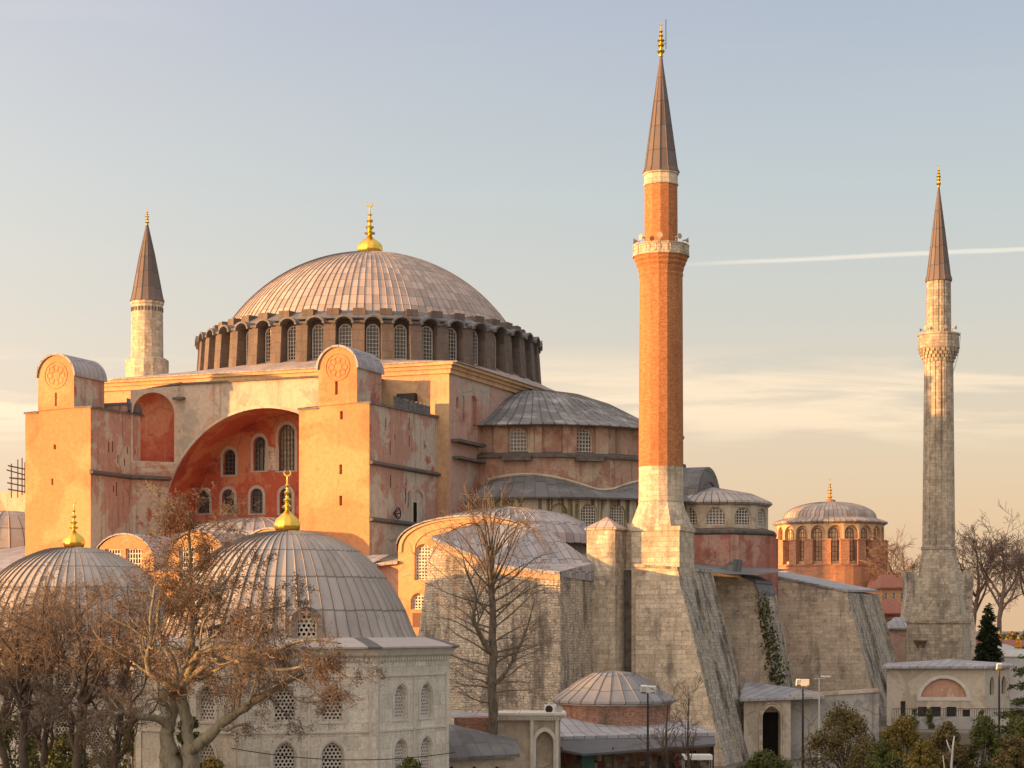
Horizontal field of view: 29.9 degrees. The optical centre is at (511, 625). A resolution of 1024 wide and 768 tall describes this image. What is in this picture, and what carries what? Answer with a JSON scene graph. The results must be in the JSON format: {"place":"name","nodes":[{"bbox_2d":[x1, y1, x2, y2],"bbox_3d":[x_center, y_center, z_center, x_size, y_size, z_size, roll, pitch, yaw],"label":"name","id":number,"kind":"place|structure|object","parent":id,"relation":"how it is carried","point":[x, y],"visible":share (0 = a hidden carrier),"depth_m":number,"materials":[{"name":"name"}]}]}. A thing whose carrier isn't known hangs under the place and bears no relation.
{"place":"outdoors","nodes":[
{"label":"outdoors","id":0,"kind":"place"},
{"bbox_2d":[0,0,1023,630],"label":"sky","id":1,"kind":"structure","parent":0,"point":[500,146],"materials":[{"name":"blue"}]},
{"bbox_2d":[714,631,1022,767],"bbox_3d":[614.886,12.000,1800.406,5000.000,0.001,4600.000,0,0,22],"label":"ground","id":2,"kind":"structure","parent":0,"point":[794,761],"depth_m":167.29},
{"bbox_2d":[0,711,54,767],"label":"evergreen bush","id":3,"kind":"object","parent":2,"relation":"on","point":[32,756],"visible":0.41,"depth_m":121.73,"materials":[{"name":"green plant"}]},
{"bbox_2d":[0,580,68,767],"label":"bare tree","id":4,"kind":"object","parent":2,"relation":"on","point":[5,759],"visible":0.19,"depth_m":107.97,"materials":[{"name":"brown plant"}]},
{"bbox_2d":[0,555,94,767],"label":"bare tree","id":5,"kind":"object","parent":2,"relation":"on","point":[21,684],"visible":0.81,"depth_m":100.77,"materials":[{"name":"brown plant"}]},
{"bbox_2d":[0,575,117,767],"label":"bare tree","id":6,"kind":"object","parent":2,"relation":"on","point":[45,750],"visible":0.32,"depth_m":103.95,"materials":[{"name":"brown plant"}]},
{"bbox_2d":[29,727,106,767],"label":"evergreen bush","id":7,"kind":"object","parent":2,"relation":"on","point":[59,760],"visible":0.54,"depth_m":117.31,"materials":[{"name":"green plant"}]},
{"bbox_2d":[0,567,150,767],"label":"bare tree","id":8,"kind":"object","parent":2,"relation":"on","point":[84,697],"visible":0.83,"depth_m":98.77,"materials":[{"name":"brown plant"}]},
{"bbox_2d":[0,498,166,767],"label":"broad tomb","id":9,"kind":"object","parent":2,"relation":"on","point":[74,552],"visible":0.18,"depth_m":145.01,"materials":[{"name":"metal"}]},
{"bbox_2d":[93,719,109,760],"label":"window","id":10,"kind":"structure","parent":9,"relation":"in","point":[103,719],"depth_m":142.03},
{"bbox_2d":[91,718,134,767],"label":"evergreen bush","id":11,"kind":"object","parent":2,"relation":"on","point":[126,762],"visible":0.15,"depth_m":115.59,"materials":[{"name":"green plant"}]},
{"bbox_2d":[32,562,197,767],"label":"bare tree","id":12,"kind":"object","parent":2,"relation":"on","point":[118,746],"visible":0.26,"depth_m":105.14,"materials":[{"name":"brown plant"}]},
{"bbox_2d":[125,207,168,376],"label":"short minaret","id":13,"kind":"object","parent":2,"relation":"on","point":[147,301],"visible":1,"depth_m":266.38,"materials":[{"name":"stone"}]},
{"bbox_2d":[176,716,202,767],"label":"evergreen bush","id":14,"kind":"object","parent":2,"relation":"on","point":[179,738],"visible":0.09,"depth_m":107.75,"materials":[{"name":"green plant"}]},
{"bbox_2d":[202,756,223,767],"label":"evergreen bush","id":15,"kind":"object","parent":2,"relation":"on","point":[212,762],"visible":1,"depth_m":91.75,"materials":[{"name":"green plant"}]},
{"bbox_2d":[68,478,389,767],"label":"plane tree","id":16,"kind":"object","parent":2,"relation":"on","point":[176,683],"visible":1,"depth_m":95.92,"materials":[{"name":"brown plant"}]},
{"bbox_2d":[123,470,459,767],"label":"tomb","id":17,"kind":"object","parent":2,"relation":"on","point":[404,713],"visible":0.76,"depth_m":113.41,"materials":[{"name":"stone"}]},
{"bbox_2d":[200,687,213,721],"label":"window","id":18,"kind":"structure","parent":17,"relation":"in","point":[205,716],"depth_m":111.45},
{"bbox_2d":[200,744,213,762],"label":"window","id":19,"kind":"structure","parent":17,"relation":"in","point":[207,751],"depth_m":111.51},
{"bbox_2d":[274,743,294,767],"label":"window","id":20,"kind":"structure","parent":17,"relation":"in","point":[284,749],"depth_m":110.77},
{"bbox_2d":[275,688,294,721],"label":"window","id":21,"kind":"structure","parent":17,"relation":"in","point":[285,698],"depth_m":110.77,"materials":[{"name":"stone"}]},
{"bbox_2d":[297,614,315,637],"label":"window","id":22,"kind":"structure","parent":17,"relation":"in","point":[301,631],"depth_m":111.83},
{"bbox_2d":[322,687,341,721],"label":"window","id":23,"kind":"structure","parent":17,"relation":"in","point":[339,712],"depth_m":111.42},
{"bbox_2d":[322,742,342,767],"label":"window","id":24,"kind":"structure","parent":17,"relation":"in","point":[332,750],"depth_m":111.42,"materials":[{"name":"stone"}]},
{"bbox_2d":[231,748,454,759],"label":"overhead wire","id":25,"kind":"object","parent":17,"relation":"attached to","point":[340,759],"visible":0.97,"depth_m":109.88,"materials":[{"name":"metal"}]},
{"bbox_2d":[395,686,402,718],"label":"window","id":26,"kind":"structure","parent":17,"relation":"in","point":[399,693],"depth_m":114.27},
{"bbox_2d":[395,741,402,767],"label":"window","id":27,"kind":"structure","parent":17,"relation":"in","point":[399,748],"depth_m":114.26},
{"bbox_2d":[421,685,428,716],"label":"window","id":28,"kind":"structure","parent":17,"relation":"in","point":[424,693],"depth_m":116.71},
{"bbox_2d":[421,738,428,767],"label":"window","id":29,"kind":"structure","parent":17,"relation":"in","point":[424,746],"depth_m":116.71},
{"bbox_2d":[396,756,420,767],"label":"evergreen bush","id":30,"kind":"object","parent":2,"relation":"on","point":[409,762],"visible":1,"depth_m":99.82,"materials":[{"name":"green plant"}]},
{"bbox_2d":[0,201,896,765],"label":"domed basilica","id":31,"kind":"structure","parent":2,"relation":"on","point":[386,409],"depth_m":194.14,"materials":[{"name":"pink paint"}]},
{"bbox_2d":[6,458,24,497],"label":"scaffold","id":32,"kind":"object","parent":31,"relation":"on","point":[17,478],"visible":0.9,"depth_m":215.09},
{"bbox_2d":[127,548,141,566],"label":"window","id":33,"kind":"structure","parent":31,"relation":"in","point":[133,555],"depth_m":182.72,"materials":[{"name":"white glass"}]},
{"bbox_2d":[180,547,194,581],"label":"window","id":34,"kind":"structure","parent":31,"relation":"in","point":[181,548],"depth_m":180.68,"materials":[{"name":"white glass"}]},
{"bbox_2d":[199,491,208,512],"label":"window","id":35,"kind":"structure","parent":31,"relation":"in","point":[203,508],"depth_m":204.84,"materials":[{"name":"grey glass"}]},
{"bbox_2d":[224,489,233,512],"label":"window","id":36,"kind":"structure","parent":31,"relation":"in","point":[227,494],"depth_m":203.69,"materials":[{"name":"grey glass"}]},
{"bbox_2d":[225,450,234,474],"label":"window","id":37,"kind":"structure","parent":31,"relation":"in","point":[229,455],"depth_m":203.64,"materials":[{"name":"grey glass"}]},
{"bbox_2d":[252,489,262,512],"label":"window","id":38,"kind":"structure","parent":31,"relation":"in","point":[257,496],"depth_m":202.40,"materials":[{"name":"grey glass"}]},
{"bbox_2d":[255,437,264,470],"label":"window","id":39,"kind":"structure","parent":31,"relation":"in","point":[260,442],"depth_m":202.30,"materials":[{"name":"grey glass"}]},
{"bbox_2d":[265,328,270,362],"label":"window","id":40,"kind":"structure","parent":31,"relation":"in","point":[268,332],"depth_m":206.34,"materials":[{"name":"white glass"}]},
{"bbox_2d":[281,489,291,512],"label":"window","id":41,"kind":"structure","parent":31,"relation":"in","point":[283,496],"depth_m":201.22,"materials":[{"name":"grey glass"}]},
{"bbox_2d":[280,425,294,470],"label":"window","id":42,"kind":"structure","parent":31,"relation":"in","point":[287,434],"depth_m":201.07,"materials":[{"name":"grey glass"}]},
{"bbox_2d":[287,326,295,360],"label":"window","id":43,"kind":"structure","parent":31,"relation":"in","point":[291,335],"depth_m":204.94,"materials":[{"name":"white glass"}]},
{"bbox_2d":[312,324,322,359],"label":"window","id":44,"kind":"structure","parent":31,"relation":"in","point":[317,331],"depth_m":204.04,"materials":[{"name":"white glass"}]},
{"bbox_2d":[339,324,351,347],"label":"window","id":45,"kind":"structure","parent":31,"relation":"in","point":[345,330],"depth_m":203.59,"materials":[{"name":"white glass"}]},
{"bbox_2d":[366,324,378,358],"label":"window","id":46,"kind":"structure","parent":31,"relation":"in","point":[372,330],"depth_m":203.64,"materials":[{"name":"white glass"}]},
{"bbox_2d":[394,325,406,359],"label":"window","id":47,"kind":"structure","parent":31,"relation":"in","point":[400,333],"depth_m":204.14,"materials":[{"name":"white glass"}]},
{"bbox_2d":[412,593,423,608],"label":"window","id":48,"kind":"structure","parent":31,"relation":"in","point":[417,599],"depth_m":173.93,"materials":[{"name":"white glass"}]},
{"bbox_2d":[416,544,430,579],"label":"window","id":49,"kind":"structure","parent":31,"relation":"in","point":[419,561],"depth_m":173.80,"materials":[{"name":"white glass"}]},
{"bbox_2d":[422,326,432,359],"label":"window","id":50,"kind":"structure","parent":31,"relation":"in","point":[427,335],"depth_m":205.14,"materials":[{"name":"white glass"}]},
{"bbox_2d":[449,328,456,360],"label":"window","id":51,"kind":"structure","parent":31,"relation":"in","point":[452,333],"depth_m":206.55,"materials":[{"name":"white glass"}]},
{"bbox_2d":[473,331,477,364],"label":"window","id":52,"kind":"structure","parent":31,"relation":"in","point":[475,337],"depth_m":208.47,"materials":[{"name":"grey glass"}]},
{"bbox_2d":[510,428,526,451],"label":"window","id":53,"kind":"structure","parent":31,"relation":"in","point":[518,438],"depth_m":199.61,"materials":[{"name":"white glass"}]},
{"bbox_2d":[577,429,591,452],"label":"window","id":54,"kind":"structure","parent":31,"relation":"in","point":[584,438],"depth_m":200.34,"materials":[{"name":"white glass"}]},
{"bbox_2d":[581,504,595,525],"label":"window","id":55,"kind":"structure","parent":31,"relation":"in","point":[588,511],"depth_m":195.08,"materials":[{"name":"white glass"}]},
{"bbox_2d":[610,504,623,526],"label":"window","id":56,"kind":"structure","parent":31,"relation":"in","point":[617,512],"depth_m":196.18,"materials":[{"name":"white glass"}]},
{"bbox_2d":[706,507,725,524],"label":"window","id":57,"kind":"structure","parent":31,"relation":"in","point":[715,515],"depth_m":201.32,"materials":[{"name":"white glass"}]},
{"bbox_2d":[735,507,749,524],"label":"window","id":58,"kind":"structure","parent":31,"relation":"in","point":[742,516],"depth_m":201.91,"materials":[{"name":"white glass"}]},
{"bbox_2d":[758,509,763,525],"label":"window","id":59,"kind":"structure","parent":31,"relation":"in","point":[760,514],"depth_m":204.04,"materials":[{"name":"white glass"}]},
{"bbox_2d":[754,593,788,684],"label":"creeper","id":60,"kind":"object","parent":31,"relation":"attached to","point":[768,653],"visible":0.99,"depth_m":186.01,"materials":[{"name":"green plant"}]},
{"bbox_2d":[449,724,519,767],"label":"porch building","id":61,"kind":"structure","parent":2,"relation":"on","point":[471,748],"depth_m":126.52,"materials":[{"name":"beige paint"}]},
{"bbox_2d":[403,472,577,734],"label":"bare tree","id":62,"kind":"object","parent":2,"relation":"on","point":[491,651],"visible":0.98,"depth_m":130.68,"materials":[{"name":"brown plant"}]},
{"bbox_2d":[449,710,566,767],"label":"marble gatehouse","id":63,"kind":"object","parent":2,"relation":"on","point":[535,734],"visible":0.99,"depth_m":133.25,"materials":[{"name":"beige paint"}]},
{"bbox_2d":[544,704,555,711],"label":"air conditioner","id":64,"kind":"object","parent":63,"relation":"on","point":[549,707],"visible":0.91,"depth_m":134.30,"materials":[{"name":"metal"}]},
{"bbox_2d":[551,670,674,726],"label":"domed kiosk","id":65,"kind":"object","parent":2,"relation":"on","point":[614,697],"visible":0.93,"depth_m":143.59,"materials":[{"name":"metal"}]},
{"bbox_2d":[560,716,714,767],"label":"shop","id":66,"kind":"structure","parent":2,"relation":"on","point":[584,744],"depth_m":137.81,"materials":[{"name":"brown paint"}]},
{"bbox_2d":[582,755,594,767],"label":"door","id":67,"kind":"structure","parent":66,"relation":"in","point":[587,761],"depth_m":136.59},
{"bbox_2d":[640,685,655,767],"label":"street lamp","id":68,"kind":"object","parent":2,"relation":"on","point":[645,689],"visible":0.97,"depth_m":130.93,"materials":[{"name":"metal"}]},
{"bbox_2d":[628,681,688,767],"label":"young tree","id":69,"kind":"object","parent":2,"relation":"on","point":[665,751],"visible":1,"depth_m":128.95,"materials":[{"name":"brown plant"}]},
{"bbox_2d":[630,22,695,672],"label":"brick minaret","id":70,"kind":"object","parent":2,"relation":"on","point":[664,536],"visible":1,"depth_m":167.71,"materials":[{"name":"brick"}]},
{"bbox_2d":[740,681,824,759],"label":"stone gateway","id":71,"kind":"object","parent":2,"relation":"on","point":[767,716],"visible":0.89,"depth_m":172.00,"materials":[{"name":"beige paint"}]},
{"bbox_2d":[813,676,829,762],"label":"street lamp","id":72,"kind":"object","parent":2,"relation":"on","point":[819,707],"visible":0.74,"depth_m":167.94,"materials":[{"name":"metal"}]},
{"bbox_2d":[789,688,878,758],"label":"precinct wall","id":73,"kind":"structure","parent":2,"relation":"on","point":[866,701],"depth_m":173.50,"materials":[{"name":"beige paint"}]},
{"bbox_2d":[772,482,901,592],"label":"distant church","id":74,"kind":"structure","parent":2,"relation":"on","point":[829,539],"depth_m":305.50,"materials":[{"name":"paint"}]},
{"bbox_2d":[813,528,821,560],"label":"window","id":75,"kind":"structure","parent":74,"relation":"in","point":[815,532],"depth_m":305.41,"materials":[{"name":"brown glass"}]},
{"bbox_2d":[845,528,853,560],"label":"window","id":76,"kind":"structure","parent":74,"relation":"in","point":[850,532],"depth_m":305.03,"materials":[{"name":"brown glass"}]},
{"bbox_2d":[859,524,920,579],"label":"skyline tree","id":77,"kind":"object","parent":2,"relation":"on","point":[913,566],"visible":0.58,"depth_m":299.48,"materials":[{"name":"brown plant"}]},
{"bbox_2d":[887,617,906,661],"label":"lead roofed annexe","id":78,"kind":"structure","parent":2,"relation":"on","point":[897,627],"depth_m":236.00,"materials":[{"name":"pink paint"}]},
{"bbox_2d":[925,707,934,728],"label":"clipped shrub","id":79,"kind":"object","parent":2,"relation":"on","point":[929,714],"visible":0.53,"depth_m":181.85,"materials":[{"name":"green plant"}]},
{"bbox_2d":[905,164,971,661],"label":"stone minaret","id":80,"kind":"object","parent":2,"relation":"on","point":[938,625],"visible":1,"depth_m":225.88,"materials":[{"name":"beige stone"}]},
{"bbox_2d":[882,659,1013,725],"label":"arcaded pavilion","id":81,"kind":"structure","parent":2,"relation":"on","point":[948,683],"depth_m":188.00,"materials":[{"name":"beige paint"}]},
{"bbox_2d":[891,717,1011,728],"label":"stone parapet","id":82,"kind":"structure","parent":2,"relation":"on","point":[962,722],"depth_m":182.00,"materials":[{"name":"stone"}]},
{"bbox_2d":[892,708,1023,716],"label":"iron railing","id":83,"kind":"object","parent":82,"relation":"on","point":[954,710],"visible":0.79,"depth_m":182.24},
{"bbox_2d":[959,570,975,660],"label":"ruined wall","id":84,"kind":"structure","parent":2,"relation":"on","point":[967,580],"depth_m":250.00,"materials":[{"name":"stone"}]},
{"bbox_2d":[920,527,1015,655],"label":"skyline tree","id":85,"kind":"object","parent":2,"relation":"on","point":[976,604],"visible":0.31,"depth_m":284.76,"materials":[{"name":"brown plant"}]},
{"bbox_2d":[971,603,1004,662],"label":"fir tree","id":86,"kind":"object","parent":2,"relation":"on","point":[987,650],"visible":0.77,"depth_m":214.54,"materials":[{"name":"green plant"}]},
{"bbox_2d":[957,499,1023,640],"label":"skyline tree","id":87,"kind":"object","parent":2,"relation":"on","point":[1002,595],"visible":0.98,"depth_m":267.75,"materials":[{"name":"brown plant"}]},
{"bbox_2d":[981,538,1023,601],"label":"skyline tree","id":88,"kind":"object","parent":2,"relation":"on","point":[1019,577],"visible":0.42,"depth_m":274.26,"materials":[{"name":"brown plant"}]},
{"bbox_2d":[1001,635,1023,702],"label":"domed hall","id":89,"kind":"structure","parent":2,"relation":"on","point":[1010,655],"depth_m":244.13,"materials":[{"name":"stone"}]},
{"bbox_2d":[1001,630,1023,639],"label":"woods","id":90,"kind":"object","parent":2,"relation":"on","point":[1011,635],"depth_m":438.28,"materials":[{"name":"yellow plant"}]},
{"bbox_2d":[868,575,902,603],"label":"orange house","id":91,"kind":"structure","parent":0,"point":[888,586],"depth_m":268.29,"materials":[{"name":"tile"}]},
{"bbox_2d":[881,599,901,622],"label":"red house","id":92,"kind":"structure","parent":0,"point":[891,608],"depth_m":258.96,"materials":[{"name":"paint"}]},
{"bbox_2d":[900,570,916,619],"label":"ruined wall","id":93,"kind":"structure","parent":0,"point":[909,580],"depth_m":250.00,"materials":[{"name":"stone"}]},
{"bbox_2d":[879,704,1023,757],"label":"terrace","id":94,"kind":"structure","parent":0,"point":[963,733],"depth_m":177.19,"materials":[{"name":"stone"}]},
{"bbox_2d":[976,640,1023,656],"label":"long house","id":95,"kind":"structure","parent":0,"point":[1010,642],"depth_m":302.62,"materials":[{"name":"clear paint"}]},
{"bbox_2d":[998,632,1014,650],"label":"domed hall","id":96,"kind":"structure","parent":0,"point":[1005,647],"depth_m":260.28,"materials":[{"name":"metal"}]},
{"label":"lawn","id":97,"kind":"structure","parent":0,"visible":0},
{"bbox_2d":[666,672,704,767],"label":"young tree","id":98,"kind":"object","parent":97,"relation":"on","point":[687,754],"visible":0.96,"depth_m":129.90,"materials":[{"name":"brown plant"}]},
{"bbox_2d":[681,754,712,767],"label":"stall canopy","id":99,"kind":"object","parent":97,"relation":"on","point":[709,757],"visible":0.89,"depth_m":132.18,"materials":[{"name":"fabric"}]},
{"bbox_2d":[736,748,793,767],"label":"garden bush","id":100,"kind":"object","parent":97,"relation":"on","point":[764,759],"visible":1,"depth_m":137.46,"materials":[{"name":"green plant"}]},
{"bbox_2d":[796,679,808,767],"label":"street lamp","id":101,"kind":"object","parent":97,"relation":"on","point":[803,682],"visible":0.96,"depth_m":149.93,"materials":[{"name":"metal"}]},
{"bbox_2d":[795,699,877,767],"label":"garden bush","id":102,"kind":"object","parent":97,"relation":"on","point":[851,722],"visible":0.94,"depth_m":139.01,"materials":[{"name":"green plant"}]},
{"bbox_2d":[861,739,899,767],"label":"garden bush","id":103,"kind":"object","parent":97,"relation":"on","point":[877,757],"visible":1,"depth_m":129.50,"materials":[{"name":"green plant"}]},
{"bbox_2d":[879,713,921,767],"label":"garden bush","id":104,"kind":"object","parent":97,"relation":"on","point":[902,725],"visible":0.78,"depth_m":137.41,"materials":[{"name":"green plant"}]},
{"bbox_2d":[903,737,942,767],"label":"garden bush","id":105,"kind":"object","parent":97,"relation":"on","point":[924,754],"visible":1,"depth_m":127.60,"materials":[{"name":"green plant"}]},
{"bbox_2d":[943,736,954,767],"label":"dead stem","id":106,"kind":"object","parent":97,"relation":"on","point":[951,761],"visible":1,"depth_m":125.95,"materials":[{"name":"wood"}]},
{"bbox_2d":[926,720,974,767],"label":"garden bush","id":107,"kind":"object","parent":97,"relation":"on","point":[948,730],"visible":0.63,"depth_m":135.50,"materials":[{"name":"green plant"}]},
{"bbox_2d":[962,714,1001,767],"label":"garden bush","id":108,"kind":"object","parent":97,"relation":"on","point":[982,733],"visible":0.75,"depth_m":137.72,"materials":[{"name":"green plant"}]},
{"bbox_2d":[993,663,1005,736],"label":"street lamp","id":109,"kind":"object","parent":97,"relation":"on","point":[998,667],"visible":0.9,"depth_m":149.94,"materials":[{"name":"metal"}]},
{"bbox_2d":[986,654,1023,761],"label":"cedar tree","id":110,"kind":"object","parent":97,"relation":"on","point":[1016,702],"visible":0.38,"depth_m":148.05,"materials":[{"name":"green plant"}]},
{"bbox_2d":[989,734,1023,767],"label":"garden bush","id":111,"kind":"object","parent":97,"relation":"on","point":[1010,758],"visible":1,"depth_m":125.73,"materials":[{"name":"green plant"}]},
{"bbox_2d":[997,714,1023,761],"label":"garden bush","id":112,"kind":"object","parent":97,"relation":"on","point":[1015,725],"visible":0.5,"depth_m":133.59,"materials":[{"name":"green plant"}]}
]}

